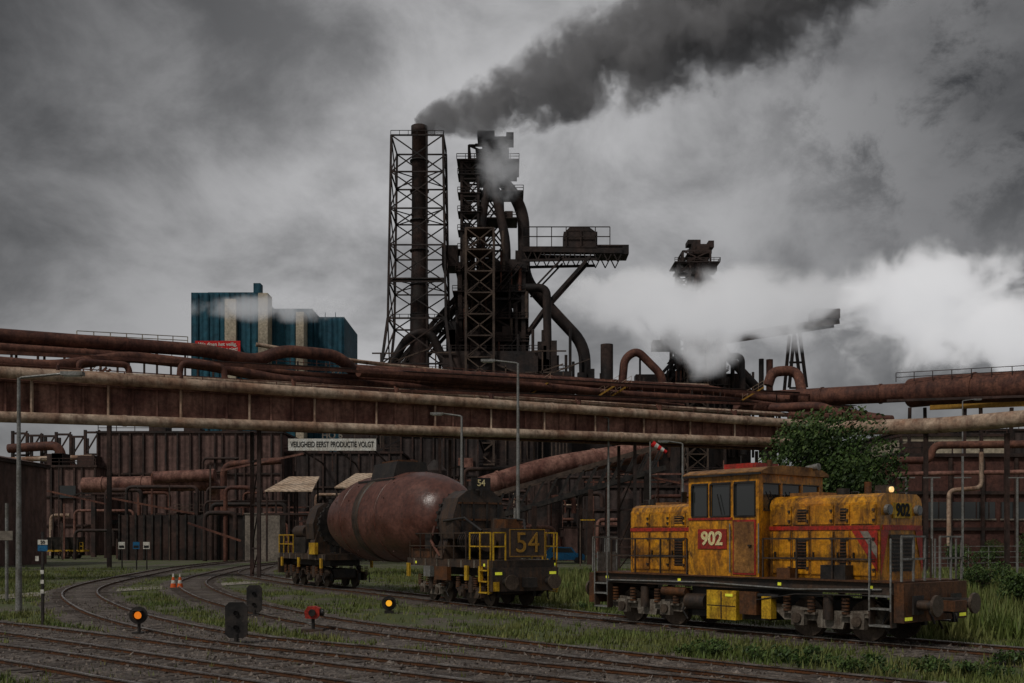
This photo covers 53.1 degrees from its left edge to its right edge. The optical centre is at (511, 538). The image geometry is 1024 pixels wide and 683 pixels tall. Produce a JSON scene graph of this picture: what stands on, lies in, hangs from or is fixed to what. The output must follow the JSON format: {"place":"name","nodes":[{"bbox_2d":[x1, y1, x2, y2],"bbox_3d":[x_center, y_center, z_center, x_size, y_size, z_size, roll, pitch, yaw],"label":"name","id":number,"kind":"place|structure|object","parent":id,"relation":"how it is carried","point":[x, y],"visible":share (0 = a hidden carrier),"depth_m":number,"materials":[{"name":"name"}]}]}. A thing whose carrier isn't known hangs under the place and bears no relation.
{"place":"outdoors","nodes":[
{"label":"outdoors","id":0,"kind":"place"},
{"bbox_2d":[47,467,106,554],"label":"walls","id":1,"kind":"structure","parent":0,"point":[68,477],"depth_m":165.00,"materials":[{"name":"brown metal"}]},
{"bbox_2d":[47,468,95,555],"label":"ribs","id":2,"kind":"object","parent":1,"relation":"attached to","point":[69,490],"visible":0.55,"depth_m":164.65,"materials":[{"name":"metal"}]},
{"bbox_2d":[41,453,106,468],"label":"roof","id":3,"kind":"structure","parent":1,"relation":"on","point":[58,459],"depth_m":167.00,"materials":[{"name":"metal"}]},
{"bbox_2d":[98,433,292,554],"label":"walls","id":4,"kind":"structure","parent":0,"point":[207,444],"depth_m":170.00,"materials":[{"name":"brown metal"}]},
{"bbox_2d":[96,434,281,554],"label":"ribs","id":5,"kind":"object","parent":4,"relation":"attached to","point":[222,458],"visible":0.43,"depth_m":169.65,"materials":[{"name":"metal"}]},
{"bbox_2d":[96,425,298,438],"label":"roof","id":6,"kind":"structure","parent":4,"relation":"on","point":[168,430],"depth_m":169.70,"materials":[{"name":"metal"}]},
{"bbox_2d":[191,292,356,438],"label":"walls","id":7,"kind":"structure","parent":0,"point":[346,339],"depth_m":299.00,"materials":[{"name":"blue metal"}]},
{"bbox_2d":[195,341,240,351],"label":"banner","id":8,"kind":"object","parent":7,"relation":"attached to","point":[238,346],"visible":0.52,"depth_m":293.60,"materials":[{"name":"red metal"}]},
{"bbox_2d":[198,342,236,350],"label":"banner text","id":9,"kind":"object","parent":8,"relation":"attached to","point":[229,344],"visible":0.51,"depth_m":293.54},
{"bbox_2d":[198,283,335,438],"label":"pilasters","id":10,"kind":"object","parent":7,"relation":"attached to","point":[264,318],"visible":0.38,"depth_m":294.50,"materials":[{"name":"beige concrete"}]},
{"bbox_2d":[284,454,406,552],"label":"walls","id":11,"kind":"structure","parent":0,"point":[342,470],"depth_m":172.00,"materials":[{"name":"brown metal"}]},
{"bbox_2d":[288,437,386,470],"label":"safety sign","id":12,"kind":"object","parent":11,"relation":"attached to","point":[332,445],"visible":1,"depth_m":149.80,"materials":[{"name":"white metal"}]},
{"bbox_2d":[314,433,350,467],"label":"furnace name sign","id":13,"kind":"object","parent":12,"relation":"attached to","point":[327,435],"visible":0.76,"depth_m":158.19,"materials":[{"name":"metal"}]},
{"bbox_2d":[285,454,401,542],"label":"ribs","id":14,"kind":"object","parent":11,"relation":"attached to","point":[322,494],"visible":0.24,"depth_m":171.65,"materials":[{"name":"metal"}]},
{"bbox_2d":[284,448,408,457],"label":"roof","id":15,"kind":"structure","parent":11,"relation":"on","point":[353,452],"depth_m":171.70,"materials":[{"name":"metal"}]},
{"bbox_2d":[402,437,482,489],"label":"walls","id":16,"kind":"structure","parent":0,"point":[427,450],"depth_m":182.00,"materials":[{"name":"brown metal"}]},
{"bbox_2d":[400,437,478,479],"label":"ribs","id":17,"kind":"object","parent":16,"relation":"attached to","point":[468,462],"visible":0.13,"depth_m":181.65,"materials":[{"name":"metal"}]},
{"bbox_2d":[399,436,484,452],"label":"roof","id":18,"kind":"structure","parent":16,"relation":"on","point":[481,444],"depth_m":198.20,"materials":[{"name":"metal"}]},
{"bbox_2d":[479,459,537,466],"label":"roof","id":19,"kind":"structure","parent":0,"point":[501,462],"depth_m":189.95,"materials":[{"name":"metal"}]},
{"bbox_2d":[0,555,1023,682],"bbox_3d":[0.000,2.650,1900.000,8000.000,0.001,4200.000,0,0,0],"label":"ground","id":20,"kind":"structure","parent":0,"point":[87,561],"depth_m":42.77,"materials":[{"name":"green plant"}]},
{"bbox_2d":[0,503,12,600],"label":"sign post","id":21,"kind":"object","parent":20,"relation":"on","point":[6,535],"visible":0.95,"depth_m":44.10,"materials":[{"name":"grey metal"}]},
{"bbox_2d":[0,456,50,565],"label":"steel shed","id":22,"kind":"structure","parent":20,"relation":"on","point":[34,497],"depth_m":105.43,"materials":[{"name":"brown metal"}]},
{"bbox_2d":[35,532,47,624],"bbox_3d":[-14.446,1.211,31.469,0.370,2.878,0.103,0,0,0],"label":"marker post","id":23,"kind":"object","parent":20,"relation":"on","point":[42,545],"visible":1,"depth_m":31.45,"materials":[{"name":"white metal"}]},
{"bbox_2d":[15,371,84,610],"bbox_3d":[-17.163,-1.778,38.000,2.520,8.855,0.300,0,0,0],"label":"street lamp","id":24,"kind":"object","parent":20,"relation":"on","point":[18,592],"visible":0.98,"depth_m":37.93,"materials":[{"name":"grey metal"}]},
{"bbox_2d":[6,430,100,464],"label":"steel frame","id":25,"kind":"object","parent":20,"relation":"on","point":[43,446],"visible":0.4,"depth_m":204.75,"materials":[{"name":"metal"}]},
{"bbox_2d":[47,537,88,558],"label":"hopper wagon","id":26,"kind":"object","parent":20,"relation":"on","point":[54,544],"visible":0.4,"depth_m":137.21,"materials":[{"name":"black metal"}]},
{"bbox_2d":[118,542,124,568],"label":"trackside sign","id":27,"kind":"object","parent":20,"relation":"on","point":[121,545],"visible":1,"depth_m":88.23,"materials":[{"name":"white metal"}]},
{"bbox_2d":[133,542,139,569],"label":"trackside sign","id":28,"kind":"object","parent":20,"relation":"on","point":[136,545],"visible":1,"depth_m":88.23,"materials":[{"name":"blue metal"}]},
{"bbox_2d":[129,606,147,633],"bbox_3d":[-10.249,2.249,28.047,0.486,0.803,0.490,0,0,0],"label":"dwarf signal","id":29,"kind":"object","parent":20,"relation":"on","point":[138,615],"visible":0.91,"depth_m":28.04,"materials":[{"name":"black metal"}]},
{"bbox_2d":[0,578,291,598],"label":"footpath","id":30,"kind":"structure","parent":20,"relation":"on","point":[223,583],"depth_m":54.15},
{"bbox_2d":[170,574,175,587],"bbox_3d":[-18.139,2.250,54.828,0.400,0.800,0.400,0,0,0],"label":"traffic cone","id":31,"kind":"object","parent":30,"relation":"on","point":[173,584],"visible":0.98,"depth_m":54.74,"materials":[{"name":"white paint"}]},
{"bbox_2d":[0,642,292,682],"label":"railway track","id":32,"kind":"structure","parent":20,"relation":"on","point":[29,664],"depth_m":20.01,"materials":[{"name":"metal"}]},
{"bbox_2d":[143,542,149,569],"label":"trackside sign","id":33,"kind":"object","parent":20,"relation":"on","point":[146,545],"visible":1,"depth_m":88.23,"materials":[{"name":"white metal"}]},
{"bbox_2d":[177,574,182,586],"bbox_3d":[-17.773,2.250,54.828,0.400,0.800,0.400,0,0,0],"label":"traffic cone","id":34,"kind":"object","parent":20,"relation":"on","point":[180,584],"visible":0.91,"depth_m":54.75,"materials":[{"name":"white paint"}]},
{"bbox_2d":[80,457,281,556],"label":"horizontal duct","id":35,"kind":"object","parent":20,"relation":"on","point":[199,479],"visible":0.73,"depth_m":148.90,"materials":[{"name":"metal"}]},
{"bbox_2d":[118,514,244,559],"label":"yard wall","id":36,"kind":"structure","parent":20,"relation":"on","point":[186,541],"depth_m":128.00,"materials":[{"name":"metal"}]},
{"bbox_2d":[225,602,247,642],"bbox_3d":[-6.793,2.103,25.263,0.550,1.094,0.450,0,0,0],"label":"shunting signal","id":37,"kind":"object","parent":20,"relation":"on","point":[236,621],"visible":0.84,"depth_m":25.22,"materials":[{"name":"black metal"}]},
{"bbox_2d":[246,585,261,615],"bbox_3d":[-8.699,2.103,34.590,0.520,1.095,0.450,0,0,0],"label":"shunting signal","id":38,"kind":"object","parent":20,"relation":"on","point":[254,598],"visible":0.82,"depth_m":34.55,"materials":[{"name":"black metal"}]},
{"bbox_2d":[0,621,509,682],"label":"railway track","id":39,"kind":"structure","parent":20,"relation":"on","point":[243,668],"depth_m":21.81,"materials":[{"name":"metal"}]},
{"bbox_2d":[244,513,284,560],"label":"concrete bunker","id":40,"kind":"object","parent":20,"relation":"on","point":[276,526],"visible":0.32,"depth_m":122.00},
{"bbox_2d":[265,476,318,561],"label":"canopy roof","id":41,"kind":"structure","parent":20,"relation":"on","point":[296,484],"depth_m":121.62,"materials":[{"name":"metal"}]},
{"bbox_2d":[296,606,324,632],"bbox_3d":[-5.695,2.270,28.909,0.764,0.760,0.400,0,0,0],"label":"point lever","id":42,"kind":"object","parent":20,"relation":"on","point":[312,613],"visible":0.89,"depth_m":28.77,"materials":[{"name":"red metal"}]},
{"bbox_2d":[335,473,383,561],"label":"canopy roof","id":43,"kind":"structure","parent":20,"relation":"on","point":[352,480],"depth_m":123.19,"materials":[{"name":"metal"}]},
{"bbox_2d":[47,453,723,561],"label":"yard steelwork","id":44,"kind":"object","parent":20,"relation":"on","point":[568,537],"visible":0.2,"depth_m":126.93,"materials":[{"name":"metal"}]},
{"bbox_2d":[382,596,395,613],"bbox_3d":[-4.387,2.337,36.457,0.526,0.626,0.490,0,0,0],"label":"dwarf signal","id":45,"kind":"object","parent":20,"relation":"on","point":[388,604],"visible":0.97,"depth_m":36.45,"materials":[{"name":"black metal"}]},
{"bbox_2d":[35,560,772,682],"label":"railway track","id":46,"kind":"structure","parent":20,"relation":"on","point":[94,594],"depth_m":24.38,"materials":[{"name":"metal"}]},
{"bbox_2d":[370,123,452,450],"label":"lattice chimney","id":47,"kind":"object","parent":20,"relation":"on","point":[419,279],"visible":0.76,"depth_m":238.04,"materials":[{"name":"metal"}]},
{"bbox_2d":[0,363,833,576],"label":"pipe bridge","id":48,"kind":"structure","parent":20,"relation":"on","point":[106,399],"depth_m":71.09,"materials":[{"name":"metal"}]},
{"bbox_2d":[0,328,871,567],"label":"pipe rack","id":49,"kind":"object","parent":20,"relation":"on","point":[76,350],"visible":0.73,"depth_m":104.14,"materials":[{"name":"metal"}]},
{"bbox_2d":[430,412,463,575],"bbox_3d":[-3.931,-2.505,62.000,2.035,10.310,0.300,0,0,0],"label":"street lamp","id":50,"kind":"object","parent":20,"relation":"on","point":[461,444],"visible":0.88,"depth_m":61.94,"materials":[{"name":"grey metal"}]},
{"bbox_2d":[481,359,519,518],"bbox_3d":[-0.644,-3.763,58.000,2.235,12.827,0.300,0,0,0],"label":"street lamp","id":51,"kind":"object","parent":20,"relation":"on","point":[517,458],"visible":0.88,"depth_m":57.93,"materials":[{"name":"grey metal"}]},
{"bbox_2d":[340,130,667,485],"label":"blast furnace","id":52,"kind":"object","parent":20,"relation":"on","point":[489,294],"visible":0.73,"depth_m":242.83,"materials":[{"name":"metal"}]},
{"bbox_2d":[0,599,1022,682],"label":"loose ballast","id":53,"kind":"structure","parent":20,"relation":"on","point":[521,678],"depth_m":22.68,"materials":[{"name":"gravel"}]},
{"bbox_2d":[427,460,632,558],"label":"storage silos","id":54,"kind":"object","parent":20,"relation":"on","point":[627,503],"visible":0.26,"depth_m":138.81,"materials":[{"name":"metal"}]},
{"bbox_2d":[159,562,945,682],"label":"railway track","id":55,"kind":"structure","parent":20,"relation":"on","point":[190,591],"depth_m":24.89,"materials":[{"name":"metal"}]},
{"bbox_2d":[522,519,594,565],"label":"loading gauge posts","id":56,"kind":"object","parent":20,"relation":"on","point":[580,533],"visible":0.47,"depth_m":99.31,"materials":[{"name":"brown metal"}]},
{"bbox_2d":[546,547,584,562],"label":"parked car","id":57,"kind":"object","parent":20,"relation":"on","point":[567,553],"visible":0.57,"depth_m":112.72,"materials":[{"name":"blue metal"}]},
{"bbox_2d":[478,445,662,563],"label":"inclined duct","id":58,"kind":"object","parent":20,"relation":"on","point":[530,471],"visible":0.59,"depth_m":109.64,"materials":[{"name":"metal"}]},
{"bbox_2d":[494,447,665,564],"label":"conveyor gallery","id":59,"kind":"object","parent":20,"relation":"on","point":[533,506],"visible":0.76,"depth_m":104.91,"materials":[{"name":"black metal"}]},
{"bbox_2d":[573,601,613,610],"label":"weed plant","id":60,"kind":"object","parent":20,"relation":"on","point":[582,604],"visible":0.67,"depth_m":38.03,"materials":[{"name":"green plant"}]},
{"bbox_2d":[604,417,609,551],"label":"street lamp","id":61,"kind":"object","parent":20,"relation":"on","point":[608,498],"visible":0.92,"depth_m":79.93,"materials":[{"name":"grey metal"}]},
{"bbox_2d":[231,566,1023,666],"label":"railway track","id":62,"kind":"structure","parent":20,"relation":"on","point":[267,573],"depth_m":30.61,"materials":[{"name":"metal"}]},
{"bbox_2d":[278,460,560,606],"bbox_3d":[-5.811,-0.520,48.105,4.060,6.080,26.190,0,0,-30],"label":"torpedo ladle car","id":63,"kind":"object","parent":62,"relation":"on","point":[438,527],"visible":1,"depth_m":42.05,"materials":[{"name":"black metal"}]},
{"bbox_2d":[585,456,980,641],"bbox_3d":[6.824,0.055,28.518,3.340,4.930,11.700,0,0,-39],"label":"diesel locomotive","id":64,"kind":"object","parent":62,"relation":"on","point":[768,541],"visible":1,"depth_m":26.76,"materials":[{"name":"yellow metal"}]},
{"bbox_2d":[649,441,666,504],"bbox_3d":[8.578,-1.560,60.000,1.055,8.421,0.400,0,0,0],"label":"windsock","id":65,"kind":"object","parent":20,"relation":"on","point":[655,445],"visible":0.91,"depth_m":59.95,"materials":[{"name":"grey metal"}]},
{"bbox_2d":[658,440,683,491],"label":"street lamp","id":66,"kind":"object","parent":20,"relation":"on","point":[668,441],"visible":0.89,"depth_m":74.94,"materials":[{"name":"grey metal"}]},
{"bbox_2d":[668,480,688,501],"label":"walls","id":67,"kind":"structure","parent":20,"relation":"on","point":[686,488],"depth_m":154.93,"materials":[{"name":"brown metal"}]},
{"bbox_2d":[648,642,732,658],"bbox_3d":[4.066,2.499,23.020,1.834,0.408,1.469,0,0,20],"label":"weed plant","id":68,"kind":"object","parent":20,"relation":"on","point":[702,647],"visible":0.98,"depth_m":22.90,"materials":[{"name":"green plant"}]},
{"bbox_2d":[690,638,764,655],"bbox_3d":[5.130,2.497,23.961,1.957,0.411,1.635,0,0,0],"label":"weed plant","id":69,"kind":"object","parent":20,"relation":"on","point":[717,642],"visible":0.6,"depth_m":23.79,"materials":[{"name":"green plant"}]},
{"bbox_2d":[634,240,839,485],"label":"blast furnace","id":70,"kind":"object","parent":20,"relation":"on","point":[704,355],"visible":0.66,"depth_m":334.93,"materials":[{"name":"metal"}]},
{"bbox_2d":[740,644,806,663],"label":"weed plant","id":71,"kind":"object","parent":20,"relation":"on","point":[784,653],"visible":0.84,"depth_m":22.07,"materials":[{"name":"green plant"}]},
{"bbox_2d":[742,643,834,659],"bbox_3d":[6.102,2.489,22.748,2.078,0.395,1.179,0,0,0],"label":"weed plant","id":72,"kind":"object","parent":20,"relation":"on","point":[812,650],"visible":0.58,"depth_m":22.63,"materials":[{"name":"green plant"}]},
{"bbox_2d":[773,650,876,670],"bbox_3d":[6.258,2.479,21.136,1.900,0.369,1.909,0,0,-25],"label":"weed plant","id":73,"kind":"object","parent":20,"relation":"on","point":[802,661],"visible":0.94,"depth_m":21.21,"materials":[{"name":"green plant"}]},
{"bbox_2d":[758,404,912,493],"bbox_3d":[15.208,-1.930,50.123,7.580,9.171,8.246,0,0,0],"label":"deciduous tree","id":74,"kind":"object","parent":20,"relation":"on","point":[811,445],"visible":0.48,"depth_m":48.44,"materials":[{"name":"green plant"}]},
{"bbox_2d":[833,656,907,676],"bbox_3d":[6.880,2.496,20.088,1.658,0.410,1.442,0,0,0],"label":"weed plant","id":75,"kind":"object","parent":20,"relation":"on","point":[859,665],"visible":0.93,"depth_m":19.98,"materials":[{"name":"green plant"}]},
{"bbox_2d":[733,365,1023,570],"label":"pipes","id":76,"kind":"object","parent":20,"relation":"on","point":[991,389],"visible":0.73,"depth_m":124.50,"materials":[{"name":"metal"}]},
{"bbox_2d":[860,652,946,674],"bbox_3d":[7.979,2.491,20.794,1.616,0.401,1.274,0,0,-33],"label":"weed plant","id":77,"kind":"object","parent":20,"relation":"on","point":[870,656],"visible":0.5,"depth_m":20.70,"materials":[{"name":"green plant"}]},
{"bbox_2d":[897,477,914,493],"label":"utility pole","id":78,"kind":"object","parent":20,"relation":"on","point":[906,481],"visible":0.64,"depth_m":71.96,"materials":[{"name":"grey metal"}]},
{"bbox_2d":[832,441,1023,566],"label":"brick workshop","id":79,"kind":"structure","parent":20,"relation":"on","point":[983,514],"depth_m":98.00,"materials":[{"name":"brick"}]},
{"bbox_2d":[922,502,1023,519],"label":"windows","id":80,"kind":"structure","parent":79,"relation":"in","point":[972,510],"depth_m":97.95,"materials":[{"name":"glass"}]},
{"bbox_2d":[923,477,940,576],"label":"utility pole","id":81,"kind":"object","parent":20,"relation":"on","point":[932,515],"visible":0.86,"depth_m":71.94,"materials":[{"name":"grey metal"}]},
{"bbox_2d":[897,656,977,679],"bbox_3d":[8.383,2.495,19.823,1.612,0.388,1.240,0,0,0],"label":"weed plant","id":82,"kind":"object","parent":20,"relation":"on","point":[929,664],"visible":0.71,"depth_m":19.85,"materials":[{"name":"green plant"}]},
{"bbox_2d":[869,428,1006,456],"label":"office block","id":83,"kind":"structure","parent":20,"relation":"on","point":[948,436],"depth_m":150.00,"materials":[{"name":"metal"}]},
{"bbox_2d":[942,543,971,570],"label":"shrub","id":84,"kind":"object","parent":20,"relation":"on","point":[953,551],"visible":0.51,"depth_m":83.55,"materials":[{"name":"green plant"}]},
{"bbox_2d":[954,456,970,573],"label":"utility pole","id":85,"kind":"object","parent":20,"relation":"on","point":[962,477],"visible":0.82,"depth_m":71.94,"materials":[{"name":"grey metal"}]},
{"bbox_2d":[962,399,981,452],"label":"street lamp","id":86,"kind":"object","parent":20,"relation":"on","point":[962,412],"visible":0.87,"depth_m":109.94,"materials":[{"name":"grey metal"}]},
{"bbox_2d":[928,546,1021,567],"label":"wire fence","id":87,"kind":"object","parent":20,"relation":"on","point":[947,563],"visible":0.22,"depth_m":92.37,"materials":[{"name":"grey metal"}]},
{"bbox_2d":[931,659,1023,681],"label":"weed plant","id":88,"kind":"object","parent":20,"relation":"on","point":[980,669],"visible":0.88,"depth_m":19.49,"materials":[{"name":"green plant"}]},
{"bbox_2d":[953,549,1010,590],"bbox_3d":[21.297,1.549,46.741,2.255,2.252,2.558,0,0,44],"label":"shrub","id":89,"kind":"object","parent":20,"relation":"on","point":[982,577],"visible":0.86,"depth_m":46.64,"materials":[{"name":"green plant"}]},
{"bbox_2d":[978,539,1003,564],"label":"shrub","id":90,"kind":"object","parent":20,"relation":"on","point":[998,554],"visible":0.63,"depth_m":96.31,"materials":[{"name":"green plant"}]},
{"bbox_2d":[981,648,1023,668],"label":"weed plant","id":91,"kind":"object","parent":20,"relation":"on","point":[1007,657],"visible":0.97,"depth_m":21.32,"materials":[{"name":"green plant"}]},
{"bbox_2d":[996,568,1023,603],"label":"shrub","id":92,"kind":"object","parent":20,"relation":"on","point":[1014,582],"visible":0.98,"depth_m":35.70,"materials":[{"name":"green plant"}]},
{"bbox_2d":[1008,477,1023,572],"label":"utility pole","id":93,"kind":"object","parent":20,"relation":"on","point":[1016,521],"visible":0.78,"depth_m":71.96,"materials":[{"name":"grey metal"}]},
{"bbox_2d":[1015,533,1023,564],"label":"shrub","id":94,"kind":"object","parent":20,"relation":"on","point":[1021,555],"visible":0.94,"depth_m":74.20,"materials":[{"name":"green plant"}]},
{"bbox_2d":[0,0,1023,466],"label":"sky","id":95,"kind":"structure","parent":0,"point":[863,159],"materials":[{"name":"grey"}]},
{"bbox_2d":[479,471,596,526],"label":"walls","id":96,"kind":"structure","parent":0,"point":[572,482],"depth_m":190.00,"materials":[{"name":"brown metal"}]},
{"bbox_2d":[493,471,597,526],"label":"ribs","id":97,"kind":"object","parent":96,"relation":"attached to","point":[567,519],"visible":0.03,"depth_m":189.65,"materials":[{"name":"metal"}]},
{"bbox_2d":[577,488,679,554],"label":"walls","id":98,"kind":"structure","parent":0,"point":[613,505],"depth_m":160.00,"materials":[{"name":"brown metal"}]},
{"bbox_2d":[583,478,679,488],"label":"roof","id":99,"kind":"structure","parent":98,"relation":"on","point":[639,485],"depth_m":159.70,"materials":[{"name":"metal"}]},
{"bbox_2d":[592,488,676,533],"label":"ribs","id":100,"kind":"object","parent":98,"relation":"attached to","point":[611,523],"visible":0.08,"depth_m":159.65,"materials":[{"name":"metal"}]},
{"bbox_2d":[661,467,722,485],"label":"roof","id":101,"kind":"structure","parent":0,"point":[667,484],"depth_m":149.95,"materials":[{"name":"metal"}]},
{"bbox_2d":[846,427,1023,458],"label":"factory hall","id":102,"kind":"structure","parent":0,"point":[1018,433],"depth_m":190.00,"materials":[{"name":"metal"}]}
]}

